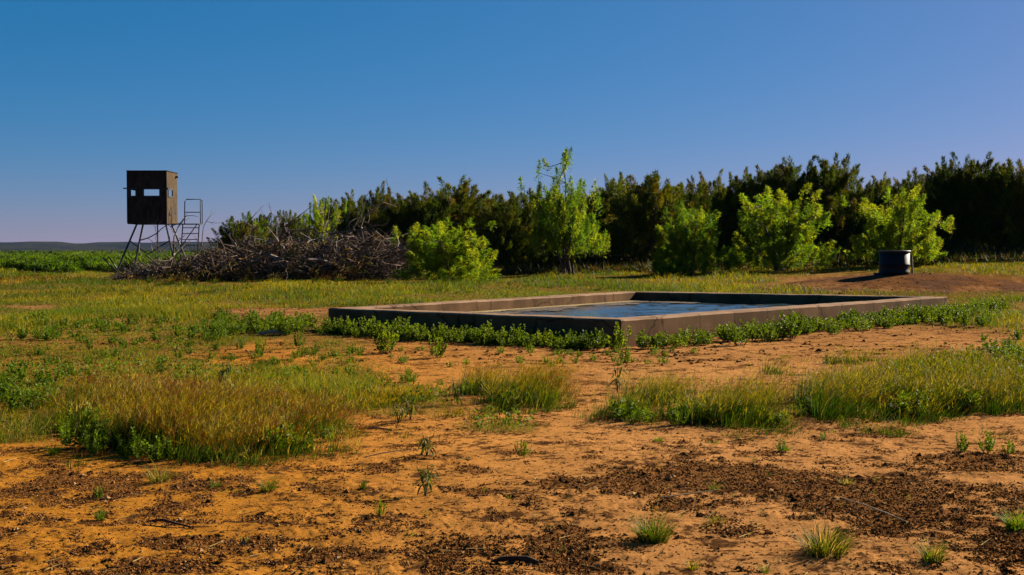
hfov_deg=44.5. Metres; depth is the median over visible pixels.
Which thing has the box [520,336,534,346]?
leafy weed
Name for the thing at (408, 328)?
leafy weed
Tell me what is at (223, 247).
dead branch
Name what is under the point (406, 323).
leafy weed
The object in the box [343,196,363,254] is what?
dead branch
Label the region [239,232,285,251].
dead branch
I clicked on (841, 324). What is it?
leafy weed
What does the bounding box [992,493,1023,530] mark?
grass tuft
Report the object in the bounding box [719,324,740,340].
leafy weed
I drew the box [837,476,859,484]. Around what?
grass tuft
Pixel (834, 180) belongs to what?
juniper tree
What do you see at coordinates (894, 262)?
barrel
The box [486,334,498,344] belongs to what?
leafy weed
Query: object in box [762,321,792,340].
leafy weed
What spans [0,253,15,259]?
shrub
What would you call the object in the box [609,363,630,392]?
drooping weed
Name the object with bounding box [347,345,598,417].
tall grass
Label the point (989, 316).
leafy weed
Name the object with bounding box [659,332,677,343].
leafy weed
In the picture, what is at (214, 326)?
leafy weed
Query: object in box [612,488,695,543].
grass tuft
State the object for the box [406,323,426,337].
leafy weed
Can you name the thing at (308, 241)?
dead branch
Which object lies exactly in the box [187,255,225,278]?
dead branch
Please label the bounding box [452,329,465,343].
leafy weed
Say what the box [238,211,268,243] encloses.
mesquite bush
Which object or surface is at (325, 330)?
leafy weed
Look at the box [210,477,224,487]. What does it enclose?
grass tuft
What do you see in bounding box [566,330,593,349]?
leafy weed
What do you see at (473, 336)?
leafy weed
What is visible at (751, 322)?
leafy weed
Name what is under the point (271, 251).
dead branch
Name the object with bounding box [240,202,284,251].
dead branch
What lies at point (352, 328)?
leafy weed
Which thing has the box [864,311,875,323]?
leafy weed
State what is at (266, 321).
leafy weed
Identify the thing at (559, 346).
leafy weed
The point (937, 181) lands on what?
juniper tree
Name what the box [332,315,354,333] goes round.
leafy weed
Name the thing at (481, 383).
drooping weed
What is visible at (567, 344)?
leafy weed
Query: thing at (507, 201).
juniper tree
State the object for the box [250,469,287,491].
grass tuft
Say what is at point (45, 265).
shrub
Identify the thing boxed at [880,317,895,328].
leafy weed
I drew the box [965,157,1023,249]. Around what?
juniper tree
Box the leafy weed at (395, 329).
[386,321,402,338]
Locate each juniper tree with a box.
[198,216,269,257]
[234,212,281,250]
[273,209,308,249]
[299,197,371,242]
[333,189,398,252]
[353,180,404,243]
[385,189,459,261]
[419,174,498,258]
[457,192,524,250]
[466,193,494,257]
[466,193,544,267]
[491,188,572,266]
[503,187,545,220]
[538,202,603,262]
[575,191,625,265]
[588,171,642,258]
[594,169,699,262]
[654,181,733,253]
[680,183,725,201]
[686,167,740,253]
[712,166,768,253]
[730,164,806,252]
[756,155,840,245]
[796,152,880,252]
[834,180,893,249]
[854,179,906,204]
[859,172,917,245]
[888,167,931,226]
[911,160,981,248]
[916,150,1009,255]
[946,159,1023,250]
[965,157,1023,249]
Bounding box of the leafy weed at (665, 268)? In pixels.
[657,260,675,275]
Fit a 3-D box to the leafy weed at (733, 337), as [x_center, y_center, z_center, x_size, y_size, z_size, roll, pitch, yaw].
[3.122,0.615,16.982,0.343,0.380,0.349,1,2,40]
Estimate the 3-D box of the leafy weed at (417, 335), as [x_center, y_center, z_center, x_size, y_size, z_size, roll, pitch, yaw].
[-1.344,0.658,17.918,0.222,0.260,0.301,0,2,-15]
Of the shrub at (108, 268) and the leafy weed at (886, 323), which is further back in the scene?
the shrub at (108, 268)
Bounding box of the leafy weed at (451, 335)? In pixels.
[443,328,463,341]
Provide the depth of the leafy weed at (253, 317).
20.38 m
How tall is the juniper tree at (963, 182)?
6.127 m
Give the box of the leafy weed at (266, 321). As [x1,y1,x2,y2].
[259,316,275,328]
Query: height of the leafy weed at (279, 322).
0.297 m
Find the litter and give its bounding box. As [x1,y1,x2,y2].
[0,272,1023,574]
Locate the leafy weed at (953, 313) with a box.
[941,308,959,320]
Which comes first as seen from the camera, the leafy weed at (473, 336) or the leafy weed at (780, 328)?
the leafy weed at (473, 336)
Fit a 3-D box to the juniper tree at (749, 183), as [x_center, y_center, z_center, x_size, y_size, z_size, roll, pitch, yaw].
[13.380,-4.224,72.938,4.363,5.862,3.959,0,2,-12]
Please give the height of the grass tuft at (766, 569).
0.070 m
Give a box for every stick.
[146,518,212,527]
[359,427,391,429]
[363,450,401,457]
[491,556,538,562]
[661,489,719,497]
[840,497,911,523]
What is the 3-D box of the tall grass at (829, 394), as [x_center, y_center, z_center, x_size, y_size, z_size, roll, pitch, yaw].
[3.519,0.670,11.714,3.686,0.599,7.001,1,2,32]
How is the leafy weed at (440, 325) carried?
on the ground at (732, 353)
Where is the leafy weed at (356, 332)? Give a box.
[350,328,364,337]
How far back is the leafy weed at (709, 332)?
17.44 m
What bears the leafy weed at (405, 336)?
on the ground at (732, 353)
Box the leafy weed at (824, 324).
[815,317,826,331]
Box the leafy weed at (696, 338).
[674,332,706,345]
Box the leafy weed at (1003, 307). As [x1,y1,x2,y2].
[998,303,1008,310]
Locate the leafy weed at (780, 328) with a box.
[777,321,786,333]
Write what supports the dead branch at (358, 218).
in the twigs
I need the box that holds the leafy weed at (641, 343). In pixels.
[635,329,657,348]
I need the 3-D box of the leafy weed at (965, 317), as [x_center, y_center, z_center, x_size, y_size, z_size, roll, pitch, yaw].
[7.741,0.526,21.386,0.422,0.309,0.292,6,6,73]
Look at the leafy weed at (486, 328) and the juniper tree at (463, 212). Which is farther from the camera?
the juniper tree at (463, 212)
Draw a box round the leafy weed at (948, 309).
[935,305,953,315]
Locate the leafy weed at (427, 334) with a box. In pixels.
[420,327,438,339]
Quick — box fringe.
[0,350,1023,469]
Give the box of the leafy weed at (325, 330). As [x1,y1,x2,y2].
[313,322,328,334]
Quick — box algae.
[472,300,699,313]
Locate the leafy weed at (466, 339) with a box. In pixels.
[460,334,471,341]
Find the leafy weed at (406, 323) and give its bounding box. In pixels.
[398,316,418,338]
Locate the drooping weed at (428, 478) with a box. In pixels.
[412,463,439,496]
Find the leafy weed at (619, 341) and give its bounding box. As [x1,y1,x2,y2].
[605,322,631,350]
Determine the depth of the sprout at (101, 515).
6.00 m
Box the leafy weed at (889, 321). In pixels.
[880,316,894,326]
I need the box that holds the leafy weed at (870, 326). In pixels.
[858,316,874,330]
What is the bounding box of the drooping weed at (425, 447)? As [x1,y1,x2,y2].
[414,434,438,456]
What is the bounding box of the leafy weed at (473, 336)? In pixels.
[469,329,485,343]
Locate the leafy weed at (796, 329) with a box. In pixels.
[779,308,802,339]
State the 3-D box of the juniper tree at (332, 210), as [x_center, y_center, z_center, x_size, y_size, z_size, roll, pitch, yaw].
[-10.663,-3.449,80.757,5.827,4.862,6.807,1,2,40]
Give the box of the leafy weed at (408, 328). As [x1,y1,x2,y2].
[396,322,418,339]
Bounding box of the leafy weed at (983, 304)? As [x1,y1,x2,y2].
[974,298,991,310]
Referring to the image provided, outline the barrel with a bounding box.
[878,250,910,274]
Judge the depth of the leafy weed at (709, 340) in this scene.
17.16 m
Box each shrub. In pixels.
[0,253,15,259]
[0,257,13,269]
[8,255,35,268]
[15,258,48,270]
[25,259,85,272]
[27,254,52,261]
[29,257,73,270]
[57,251,89,268]
[71,250,89,256]
[71,254,104,268]
[78,258,108,269]
[85,258,122,270]
[100,261,120,271]
[106,253,137,260]
[119,252,155,271]
[140,253,160,259]
[154,255,181,264]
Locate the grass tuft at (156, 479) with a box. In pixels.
[135,456,182,483]
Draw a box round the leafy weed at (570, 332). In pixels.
[562,329,581,343]
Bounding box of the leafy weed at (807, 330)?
[801,322,816,334]
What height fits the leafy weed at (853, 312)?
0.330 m
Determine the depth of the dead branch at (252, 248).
55.01 m
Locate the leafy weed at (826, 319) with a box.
[805,315,835,330]
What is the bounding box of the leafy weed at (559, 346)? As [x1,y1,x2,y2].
[552,335,566,349]
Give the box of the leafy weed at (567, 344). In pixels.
[557,334,572,348]
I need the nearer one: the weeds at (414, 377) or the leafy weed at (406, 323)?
the weeds at (414, 377)
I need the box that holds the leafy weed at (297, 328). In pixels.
[290,319,307,333]
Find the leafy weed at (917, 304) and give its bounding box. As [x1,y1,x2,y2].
[914,302,927,313]
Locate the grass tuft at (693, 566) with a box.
[683,555,704,569]
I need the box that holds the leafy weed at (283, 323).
[282,320,296,331]
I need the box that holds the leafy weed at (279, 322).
[275,317,294,334]
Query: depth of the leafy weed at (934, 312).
22.74 m
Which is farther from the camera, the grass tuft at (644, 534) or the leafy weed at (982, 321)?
the leafy weed at (982, 321)
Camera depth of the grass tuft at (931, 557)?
5.24 m
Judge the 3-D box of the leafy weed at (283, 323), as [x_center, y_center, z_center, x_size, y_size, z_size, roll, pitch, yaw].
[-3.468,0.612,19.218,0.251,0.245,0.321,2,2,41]
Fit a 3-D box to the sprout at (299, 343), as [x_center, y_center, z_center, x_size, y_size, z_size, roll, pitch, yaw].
[-2.860,0.701,16.760,0.150,0.245,0.179,-1,2,-28]
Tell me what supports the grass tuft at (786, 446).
on the ground at (732, 353)
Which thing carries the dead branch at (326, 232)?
in the twigs
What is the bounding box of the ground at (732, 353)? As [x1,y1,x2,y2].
[0,241,1023,574]
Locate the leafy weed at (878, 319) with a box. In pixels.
[872,313,893,322]
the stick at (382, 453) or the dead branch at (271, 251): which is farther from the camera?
the dead branch at (271, 251)
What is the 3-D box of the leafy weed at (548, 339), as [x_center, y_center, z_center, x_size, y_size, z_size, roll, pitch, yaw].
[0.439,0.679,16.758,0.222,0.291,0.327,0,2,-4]
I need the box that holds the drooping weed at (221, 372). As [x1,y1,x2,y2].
[211,361,232,388]
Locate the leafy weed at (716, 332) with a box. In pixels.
[711,325,728,336]
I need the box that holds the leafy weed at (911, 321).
[903,316,913,324]
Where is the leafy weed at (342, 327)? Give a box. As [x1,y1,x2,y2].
[338,322,350,333]
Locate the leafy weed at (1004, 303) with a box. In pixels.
[997,298,1010,310]
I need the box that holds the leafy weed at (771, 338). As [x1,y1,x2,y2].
[757,326,778,341]
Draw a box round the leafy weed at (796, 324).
[788,315,803,336]
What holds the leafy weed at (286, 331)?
on the ground at (732, 353)
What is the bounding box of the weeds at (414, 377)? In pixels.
[30,338,992,552]
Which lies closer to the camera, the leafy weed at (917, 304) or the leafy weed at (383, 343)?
the leafy weed at (383, 343)
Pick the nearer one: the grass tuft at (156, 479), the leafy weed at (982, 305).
the grass tuft at (156, 479)
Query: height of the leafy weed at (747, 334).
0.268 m
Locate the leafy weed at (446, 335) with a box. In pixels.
[439,326,452,342]
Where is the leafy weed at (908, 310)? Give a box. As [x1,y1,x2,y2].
[896,304,917,319]
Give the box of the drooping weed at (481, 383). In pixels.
[473,377,487,396]
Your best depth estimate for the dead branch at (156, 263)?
52.87 m
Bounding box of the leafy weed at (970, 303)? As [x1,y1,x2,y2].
[960,301,974,308]
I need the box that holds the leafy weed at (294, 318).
[284,316,300,326]
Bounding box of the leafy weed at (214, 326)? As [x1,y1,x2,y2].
[208,322,223,335]
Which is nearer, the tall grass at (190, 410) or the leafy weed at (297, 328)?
the tall grass at (190, 410)
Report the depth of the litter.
6.29 m
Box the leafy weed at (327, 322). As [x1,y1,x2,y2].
[321,316,339,332]
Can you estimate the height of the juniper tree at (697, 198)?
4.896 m
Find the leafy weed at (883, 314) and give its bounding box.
[874,305,889,317]
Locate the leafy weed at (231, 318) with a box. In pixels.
[223,314,238,322]
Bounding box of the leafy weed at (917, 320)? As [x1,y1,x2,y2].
[909,314,920,323]
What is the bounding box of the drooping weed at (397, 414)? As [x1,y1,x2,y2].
[390,405,409,422]
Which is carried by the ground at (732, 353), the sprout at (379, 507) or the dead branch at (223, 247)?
the sprout at (379, 507)
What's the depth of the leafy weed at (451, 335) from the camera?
17.75 m
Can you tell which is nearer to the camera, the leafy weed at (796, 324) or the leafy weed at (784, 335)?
the leafy weed at (784, 335)
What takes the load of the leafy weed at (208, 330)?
on the ground at (732, 353)
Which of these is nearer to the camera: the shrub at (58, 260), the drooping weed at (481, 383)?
the drooping weed at (481, 383)
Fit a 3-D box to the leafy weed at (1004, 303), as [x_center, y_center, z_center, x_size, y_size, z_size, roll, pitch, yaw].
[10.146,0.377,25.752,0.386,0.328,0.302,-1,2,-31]
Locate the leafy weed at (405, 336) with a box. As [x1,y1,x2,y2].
[402,329,411,340]
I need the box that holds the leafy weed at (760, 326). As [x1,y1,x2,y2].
[749,321,772,333]
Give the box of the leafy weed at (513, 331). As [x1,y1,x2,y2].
[504,324,525,344]
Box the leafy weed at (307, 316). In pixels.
[300,311,313,322]
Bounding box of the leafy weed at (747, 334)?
[743,324,756,336]
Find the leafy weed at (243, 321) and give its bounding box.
[233,317,248,328]
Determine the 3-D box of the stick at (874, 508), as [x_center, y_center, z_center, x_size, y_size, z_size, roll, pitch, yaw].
[1.782,1.096,6.162,0.013,0.035,0.524,-1,2,-24]
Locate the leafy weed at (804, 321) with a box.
[796,317,814,333]
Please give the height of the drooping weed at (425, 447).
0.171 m
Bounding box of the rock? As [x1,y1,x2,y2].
[258,330,283,334]
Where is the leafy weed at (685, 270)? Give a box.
[678,265,693,274]
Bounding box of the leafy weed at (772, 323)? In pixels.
[764,316,783,327]
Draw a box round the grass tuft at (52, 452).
[43,431,71,454]
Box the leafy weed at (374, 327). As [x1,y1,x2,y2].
[362,320,380,337]
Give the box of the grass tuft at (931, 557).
[910,518,961,562]
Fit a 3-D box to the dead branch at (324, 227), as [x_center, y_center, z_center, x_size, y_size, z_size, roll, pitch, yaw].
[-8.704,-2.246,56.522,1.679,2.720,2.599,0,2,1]
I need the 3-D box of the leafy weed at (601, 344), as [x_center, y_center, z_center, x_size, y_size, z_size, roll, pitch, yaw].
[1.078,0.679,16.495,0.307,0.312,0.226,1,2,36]
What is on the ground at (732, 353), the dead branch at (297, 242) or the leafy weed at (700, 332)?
the leafy weed at (700, 332)
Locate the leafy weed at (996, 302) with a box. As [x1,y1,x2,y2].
[984,299,999,311]
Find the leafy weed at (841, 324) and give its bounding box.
[833,314,849,325]
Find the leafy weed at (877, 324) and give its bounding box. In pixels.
[872,315,885,326]
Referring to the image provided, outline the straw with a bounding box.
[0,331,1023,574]
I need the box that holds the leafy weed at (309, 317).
[301,312,317,328]
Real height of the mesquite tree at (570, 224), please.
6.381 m
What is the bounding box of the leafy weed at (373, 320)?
[362,316,380,327]
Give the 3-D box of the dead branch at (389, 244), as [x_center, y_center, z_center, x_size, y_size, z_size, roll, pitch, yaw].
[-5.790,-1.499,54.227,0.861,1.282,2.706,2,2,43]
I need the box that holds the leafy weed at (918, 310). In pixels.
[916,305,927,319]
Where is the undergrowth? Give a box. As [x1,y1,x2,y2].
[421,235,1023,275]
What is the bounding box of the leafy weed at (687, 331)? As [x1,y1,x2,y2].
[675,326,697,342]
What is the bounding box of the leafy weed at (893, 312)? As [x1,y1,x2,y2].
[885,307,905,319]
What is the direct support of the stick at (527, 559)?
on the ground at (732, 353)
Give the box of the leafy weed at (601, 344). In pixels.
[588,328,606,349]
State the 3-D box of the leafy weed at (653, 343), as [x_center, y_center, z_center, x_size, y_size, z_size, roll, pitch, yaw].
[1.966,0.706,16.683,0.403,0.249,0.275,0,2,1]
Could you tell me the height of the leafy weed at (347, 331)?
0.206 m
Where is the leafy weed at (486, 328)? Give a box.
[483,319,504,339]
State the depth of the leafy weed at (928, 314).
22.26 m
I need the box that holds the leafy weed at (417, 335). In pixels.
[409,325,424,341]
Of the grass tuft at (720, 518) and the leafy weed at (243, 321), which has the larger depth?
the leafy weed at (243, 321)
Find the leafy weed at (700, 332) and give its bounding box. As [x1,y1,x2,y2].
[689,328,706,340]
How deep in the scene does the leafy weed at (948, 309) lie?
23.30 m
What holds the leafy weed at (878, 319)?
on the ground at (732, 353)
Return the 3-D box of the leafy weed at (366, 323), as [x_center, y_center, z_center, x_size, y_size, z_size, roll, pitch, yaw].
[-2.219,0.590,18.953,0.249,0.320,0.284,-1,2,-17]
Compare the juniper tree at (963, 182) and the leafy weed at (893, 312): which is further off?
the juniper tree at (963, 182)
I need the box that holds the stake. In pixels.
[911,256,912,272]
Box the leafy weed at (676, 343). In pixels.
[665,332,689,347]
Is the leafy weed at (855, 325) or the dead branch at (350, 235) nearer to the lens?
the leafy weed at (855, 325)
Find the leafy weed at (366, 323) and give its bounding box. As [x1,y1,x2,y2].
[358,316,372,335]
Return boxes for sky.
[0,0,1023,242]
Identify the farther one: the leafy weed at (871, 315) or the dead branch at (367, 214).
the dead branch at (367, 214)
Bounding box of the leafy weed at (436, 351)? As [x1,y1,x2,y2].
[428,334,447,357]
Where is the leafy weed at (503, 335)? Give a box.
[488,329,510,344]
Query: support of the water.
in the water tank
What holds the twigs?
on the ground at (732, 353)
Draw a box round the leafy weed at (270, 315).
[268,313,284,323]
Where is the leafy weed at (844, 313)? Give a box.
[835,310,854,326]
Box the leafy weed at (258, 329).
[253,319,268,334]
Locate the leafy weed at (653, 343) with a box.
[645,331,674,348]
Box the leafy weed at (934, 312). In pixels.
[916,310,941,320]
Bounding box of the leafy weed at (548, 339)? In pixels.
[537,327,552,346]
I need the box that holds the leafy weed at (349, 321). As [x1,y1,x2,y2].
[342,315,357,332]
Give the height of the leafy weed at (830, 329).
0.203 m
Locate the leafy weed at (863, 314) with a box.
[849,308,869,321]
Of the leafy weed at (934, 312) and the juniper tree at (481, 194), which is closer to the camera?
the leafy weed at (934, 312)
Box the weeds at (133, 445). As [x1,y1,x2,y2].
[55,353,1023,460]
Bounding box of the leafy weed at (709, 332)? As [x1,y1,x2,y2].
[693,328,712,339]
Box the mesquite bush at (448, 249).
[390,217,500,282]
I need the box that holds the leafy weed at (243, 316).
[242,309,263,321]
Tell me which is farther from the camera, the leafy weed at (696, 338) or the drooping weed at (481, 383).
the leafy weed at (696, 338)
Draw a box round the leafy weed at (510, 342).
[496,335,516,346]
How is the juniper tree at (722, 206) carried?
on the ground at (732, 353)
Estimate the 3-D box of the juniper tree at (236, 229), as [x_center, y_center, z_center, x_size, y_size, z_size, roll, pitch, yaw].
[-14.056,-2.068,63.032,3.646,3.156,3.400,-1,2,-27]
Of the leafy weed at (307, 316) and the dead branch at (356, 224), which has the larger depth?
the dead branch at (356, 224)
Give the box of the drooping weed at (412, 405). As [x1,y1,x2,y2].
[404,396,422,418]
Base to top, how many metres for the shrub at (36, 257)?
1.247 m
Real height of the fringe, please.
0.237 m
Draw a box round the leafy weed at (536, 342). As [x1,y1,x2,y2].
[531,334,544,346]
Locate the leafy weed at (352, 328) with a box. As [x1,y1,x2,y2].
[349,324,359,333]
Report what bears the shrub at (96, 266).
on the ground at (732, 353)
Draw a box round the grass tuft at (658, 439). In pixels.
[651,434,663,441]
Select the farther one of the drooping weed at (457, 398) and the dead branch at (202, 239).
the dead branch at (202, 239)
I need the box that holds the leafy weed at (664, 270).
[658,263,669,275]
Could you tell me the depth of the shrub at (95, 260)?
80.55 m
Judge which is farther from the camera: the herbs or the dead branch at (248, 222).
the dead branch at (248, 222)
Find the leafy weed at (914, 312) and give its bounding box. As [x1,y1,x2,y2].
[905,306,923,322]
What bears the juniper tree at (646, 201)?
on the ground at (732, 353)
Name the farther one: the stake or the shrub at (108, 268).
the shrub at (108, 268)
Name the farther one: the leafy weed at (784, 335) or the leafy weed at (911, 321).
the leafy weed at (911, 321)
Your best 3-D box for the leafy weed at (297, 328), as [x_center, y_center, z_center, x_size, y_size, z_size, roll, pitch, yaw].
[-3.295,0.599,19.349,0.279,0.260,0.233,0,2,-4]
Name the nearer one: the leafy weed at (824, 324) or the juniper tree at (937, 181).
the leafy weed at (824, 324)
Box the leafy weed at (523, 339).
[511,330,528,346]
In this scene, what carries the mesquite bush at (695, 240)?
on the ground at (732, 353)
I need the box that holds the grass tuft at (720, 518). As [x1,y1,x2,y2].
[703,513,729,523]
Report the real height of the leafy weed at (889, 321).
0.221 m
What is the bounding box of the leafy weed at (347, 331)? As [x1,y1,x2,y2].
[339,323,353,334]
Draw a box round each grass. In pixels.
[0,255,1023,445]
[0,364,393,468]
[120,265,393,286]
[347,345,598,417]
[582,330,1023,428]
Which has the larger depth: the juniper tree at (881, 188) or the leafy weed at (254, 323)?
the juniper tree at (881, 188)
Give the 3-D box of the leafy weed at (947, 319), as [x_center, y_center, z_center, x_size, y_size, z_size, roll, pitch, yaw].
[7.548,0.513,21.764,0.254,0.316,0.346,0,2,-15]
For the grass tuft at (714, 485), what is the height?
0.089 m
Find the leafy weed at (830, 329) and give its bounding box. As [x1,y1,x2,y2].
[825,322,841,333]
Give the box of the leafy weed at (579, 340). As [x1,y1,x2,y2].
[570,335,590,349]
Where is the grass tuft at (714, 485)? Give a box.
[705,481,722,490]
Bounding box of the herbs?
[0,296,1016,428]
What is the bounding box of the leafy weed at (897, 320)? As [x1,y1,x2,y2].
[893,315,903,325]
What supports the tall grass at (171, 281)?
on the ground at (732, 353)
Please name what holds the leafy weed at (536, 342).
on the ground at (732, 353)
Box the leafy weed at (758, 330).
[747,325,764,339]
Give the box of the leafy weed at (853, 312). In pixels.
[842,309,855,326]
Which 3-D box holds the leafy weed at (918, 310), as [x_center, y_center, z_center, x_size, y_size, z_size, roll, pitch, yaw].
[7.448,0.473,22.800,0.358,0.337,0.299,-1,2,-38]
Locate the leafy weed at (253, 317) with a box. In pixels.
[249,314,265,326]
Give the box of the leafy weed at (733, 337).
[726,319,754,345]
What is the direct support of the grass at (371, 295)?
on the ground at (732, 353)
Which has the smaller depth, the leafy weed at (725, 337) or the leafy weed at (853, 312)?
the leafy weed at (725, 337)
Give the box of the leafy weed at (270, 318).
[261,317,278,329]
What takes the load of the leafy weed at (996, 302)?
on the ground at (732, 353)
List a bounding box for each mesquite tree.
[294,194,346,246]
[517,146,610,274]
[722,182,841,271]
[841,185,956,264]
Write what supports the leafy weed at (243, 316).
on the ground at (732, 353)
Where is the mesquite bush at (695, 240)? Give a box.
[648,200,732,274]
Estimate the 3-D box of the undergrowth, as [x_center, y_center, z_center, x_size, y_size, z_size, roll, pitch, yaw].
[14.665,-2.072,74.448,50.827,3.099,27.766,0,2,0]
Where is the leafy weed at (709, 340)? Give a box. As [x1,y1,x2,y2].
[695,330,713,344]
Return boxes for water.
[494,301,806,317]
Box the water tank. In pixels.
[328,291,946,346]
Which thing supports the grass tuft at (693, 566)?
on the ground at (732, 353)
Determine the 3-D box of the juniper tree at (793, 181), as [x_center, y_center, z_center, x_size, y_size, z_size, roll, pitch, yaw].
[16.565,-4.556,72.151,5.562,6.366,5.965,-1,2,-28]
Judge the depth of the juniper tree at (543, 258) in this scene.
66.38 m
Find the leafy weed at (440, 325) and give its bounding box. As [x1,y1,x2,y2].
[430,322,454,336]
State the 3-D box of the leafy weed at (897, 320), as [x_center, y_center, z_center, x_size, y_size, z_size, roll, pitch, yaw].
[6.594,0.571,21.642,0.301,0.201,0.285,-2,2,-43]
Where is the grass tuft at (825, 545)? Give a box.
[786,501,873,558]
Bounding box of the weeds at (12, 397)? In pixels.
[0,307,1023,410]
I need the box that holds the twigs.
[102,225,425,281]
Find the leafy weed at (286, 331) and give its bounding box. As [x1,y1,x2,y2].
[278,323,294,334]
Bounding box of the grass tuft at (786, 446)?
[777,442,792,450]
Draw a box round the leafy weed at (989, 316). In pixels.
[985,312,994,322]
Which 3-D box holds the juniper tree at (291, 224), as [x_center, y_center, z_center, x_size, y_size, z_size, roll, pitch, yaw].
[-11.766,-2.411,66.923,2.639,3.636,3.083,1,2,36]
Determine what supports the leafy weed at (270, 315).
on the ground at (732, 353)
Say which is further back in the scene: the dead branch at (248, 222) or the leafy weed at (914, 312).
the dead branch at (248, 222)
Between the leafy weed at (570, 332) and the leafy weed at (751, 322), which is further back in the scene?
the leafy weed at (751, 322)
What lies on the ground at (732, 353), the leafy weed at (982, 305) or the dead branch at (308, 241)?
the leafy weed at (982, 305)
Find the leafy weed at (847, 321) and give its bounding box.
[842,312,860,329]
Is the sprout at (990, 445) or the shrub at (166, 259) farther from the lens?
the shrub at (166, 259)
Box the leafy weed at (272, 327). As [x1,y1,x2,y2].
[266,319,278,333]
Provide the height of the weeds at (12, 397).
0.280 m
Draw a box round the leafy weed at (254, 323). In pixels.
[251,319,267,333]
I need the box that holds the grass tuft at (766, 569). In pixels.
[755,558,772,572]
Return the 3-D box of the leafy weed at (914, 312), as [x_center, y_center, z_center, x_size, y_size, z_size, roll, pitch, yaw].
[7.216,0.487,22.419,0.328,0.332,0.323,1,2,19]
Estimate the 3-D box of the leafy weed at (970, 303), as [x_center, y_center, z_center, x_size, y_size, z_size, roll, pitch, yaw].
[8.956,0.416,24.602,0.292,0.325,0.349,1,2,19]
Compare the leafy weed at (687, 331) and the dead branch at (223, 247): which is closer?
the leafy weed at (687, 331)
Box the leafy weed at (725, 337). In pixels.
[715,321,738,341]
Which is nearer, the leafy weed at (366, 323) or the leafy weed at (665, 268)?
the leafy weed at (366, 323)
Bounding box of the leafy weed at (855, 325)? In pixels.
[852,316,867,330]
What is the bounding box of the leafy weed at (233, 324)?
[228,320,240,330]
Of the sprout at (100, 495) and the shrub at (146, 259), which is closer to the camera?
the sprout at (100, 495)
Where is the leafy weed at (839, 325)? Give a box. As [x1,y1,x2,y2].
[830,318,847,330]
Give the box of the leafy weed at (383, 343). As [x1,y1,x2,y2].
[372,322,399,352]
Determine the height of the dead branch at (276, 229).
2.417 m
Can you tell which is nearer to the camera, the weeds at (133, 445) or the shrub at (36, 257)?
the weeds at (133, 445)
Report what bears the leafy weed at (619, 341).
on the ground at (732, 353)
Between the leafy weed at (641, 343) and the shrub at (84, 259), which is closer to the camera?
the leafy weed at (641, 343)
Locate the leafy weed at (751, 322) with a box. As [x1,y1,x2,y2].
[744,318,759,335]
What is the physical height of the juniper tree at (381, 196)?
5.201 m
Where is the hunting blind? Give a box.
[103,170,202,275]
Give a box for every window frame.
[128,188,136,196]
[142,188,160,196]
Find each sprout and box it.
[92,484,103,498]
[94,508,105,520]
[255,336,265,353]
[293,331,305,347]
[359,480,367,489]
[374,498,386,514]
[514,439,532,457]
[617,343,630,363]
[775,438,785,451]
[820,431,825,440]
[955,432,969,451]
[977,430,995,452]
[1001,439,1015,452]
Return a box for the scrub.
[0,246,712,253]
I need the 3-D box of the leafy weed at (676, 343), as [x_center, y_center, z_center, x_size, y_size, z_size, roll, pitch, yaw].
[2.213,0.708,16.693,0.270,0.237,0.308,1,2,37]
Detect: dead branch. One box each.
[121,247,149,267]
[126,244,167,276]
[139,217,186,251]
[146,255,168,277]
[149,258,193,280]
[158,214,197,268]
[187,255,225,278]
[190,213,221,257]
[219,239,230,256]
[222,205,267,258]
[230,237,282,263]
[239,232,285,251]
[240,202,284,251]
[254,202,313,278]
[260,246,304,277]
[267,210,288,252]
[270,248,336,275]
[273,218,360,252]
[273,228,314,246]
[285,235,340,267]
[308,237,388,276]
[310,214,338,257]
[317,208,336,254]
[320,222,384,247]
[329,193,387,244]
[330,221,408,251]
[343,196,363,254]
[348,241,400,259]
[352,178,395,238]
[360,207,401,254]
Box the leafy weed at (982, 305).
[974,301,988,312]
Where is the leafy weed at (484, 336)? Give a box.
[480,330,495,344]
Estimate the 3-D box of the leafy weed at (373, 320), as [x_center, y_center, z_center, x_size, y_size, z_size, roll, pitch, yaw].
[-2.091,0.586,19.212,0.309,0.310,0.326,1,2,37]
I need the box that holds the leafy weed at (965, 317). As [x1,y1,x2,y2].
[952,310,970,326]
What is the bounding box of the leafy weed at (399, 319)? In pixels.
[386,316,409,330]
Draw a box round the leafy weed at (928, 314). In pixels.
[921,308,940,322]
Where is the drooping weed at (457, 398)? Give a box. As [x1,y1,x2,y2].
[446,378,469,405]
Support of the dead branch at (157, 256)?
on the ground at (732, 353)
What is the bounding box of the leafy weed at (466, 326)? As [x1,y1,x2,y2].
[457,324,478,341]
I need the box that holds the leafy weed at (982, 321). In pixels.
[974,310,991,326]
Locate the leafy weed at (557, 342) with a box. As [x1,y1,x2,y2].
[549,337,566,348]
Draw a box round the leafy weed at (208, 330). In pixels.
[204,324,219,336]
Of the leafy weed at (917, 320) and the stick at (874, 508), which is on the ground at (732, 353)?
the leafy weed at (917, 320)
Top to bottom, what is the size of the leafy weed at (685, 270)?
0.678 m
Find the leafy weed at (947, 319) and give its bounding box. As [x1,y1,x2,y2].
[935,308,955,324]
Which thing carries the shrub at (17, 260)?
on the ground at (732, 353)
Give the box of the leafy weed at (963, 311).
[955,308,973,320]
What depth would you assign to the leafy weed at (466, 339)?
17.72 m
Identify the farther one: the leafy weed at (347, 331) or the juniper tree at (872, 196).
the juniper tree at (872, 196)
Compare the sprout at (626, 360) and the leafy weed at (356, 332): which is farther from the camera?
the leafy weed at (356, 332)

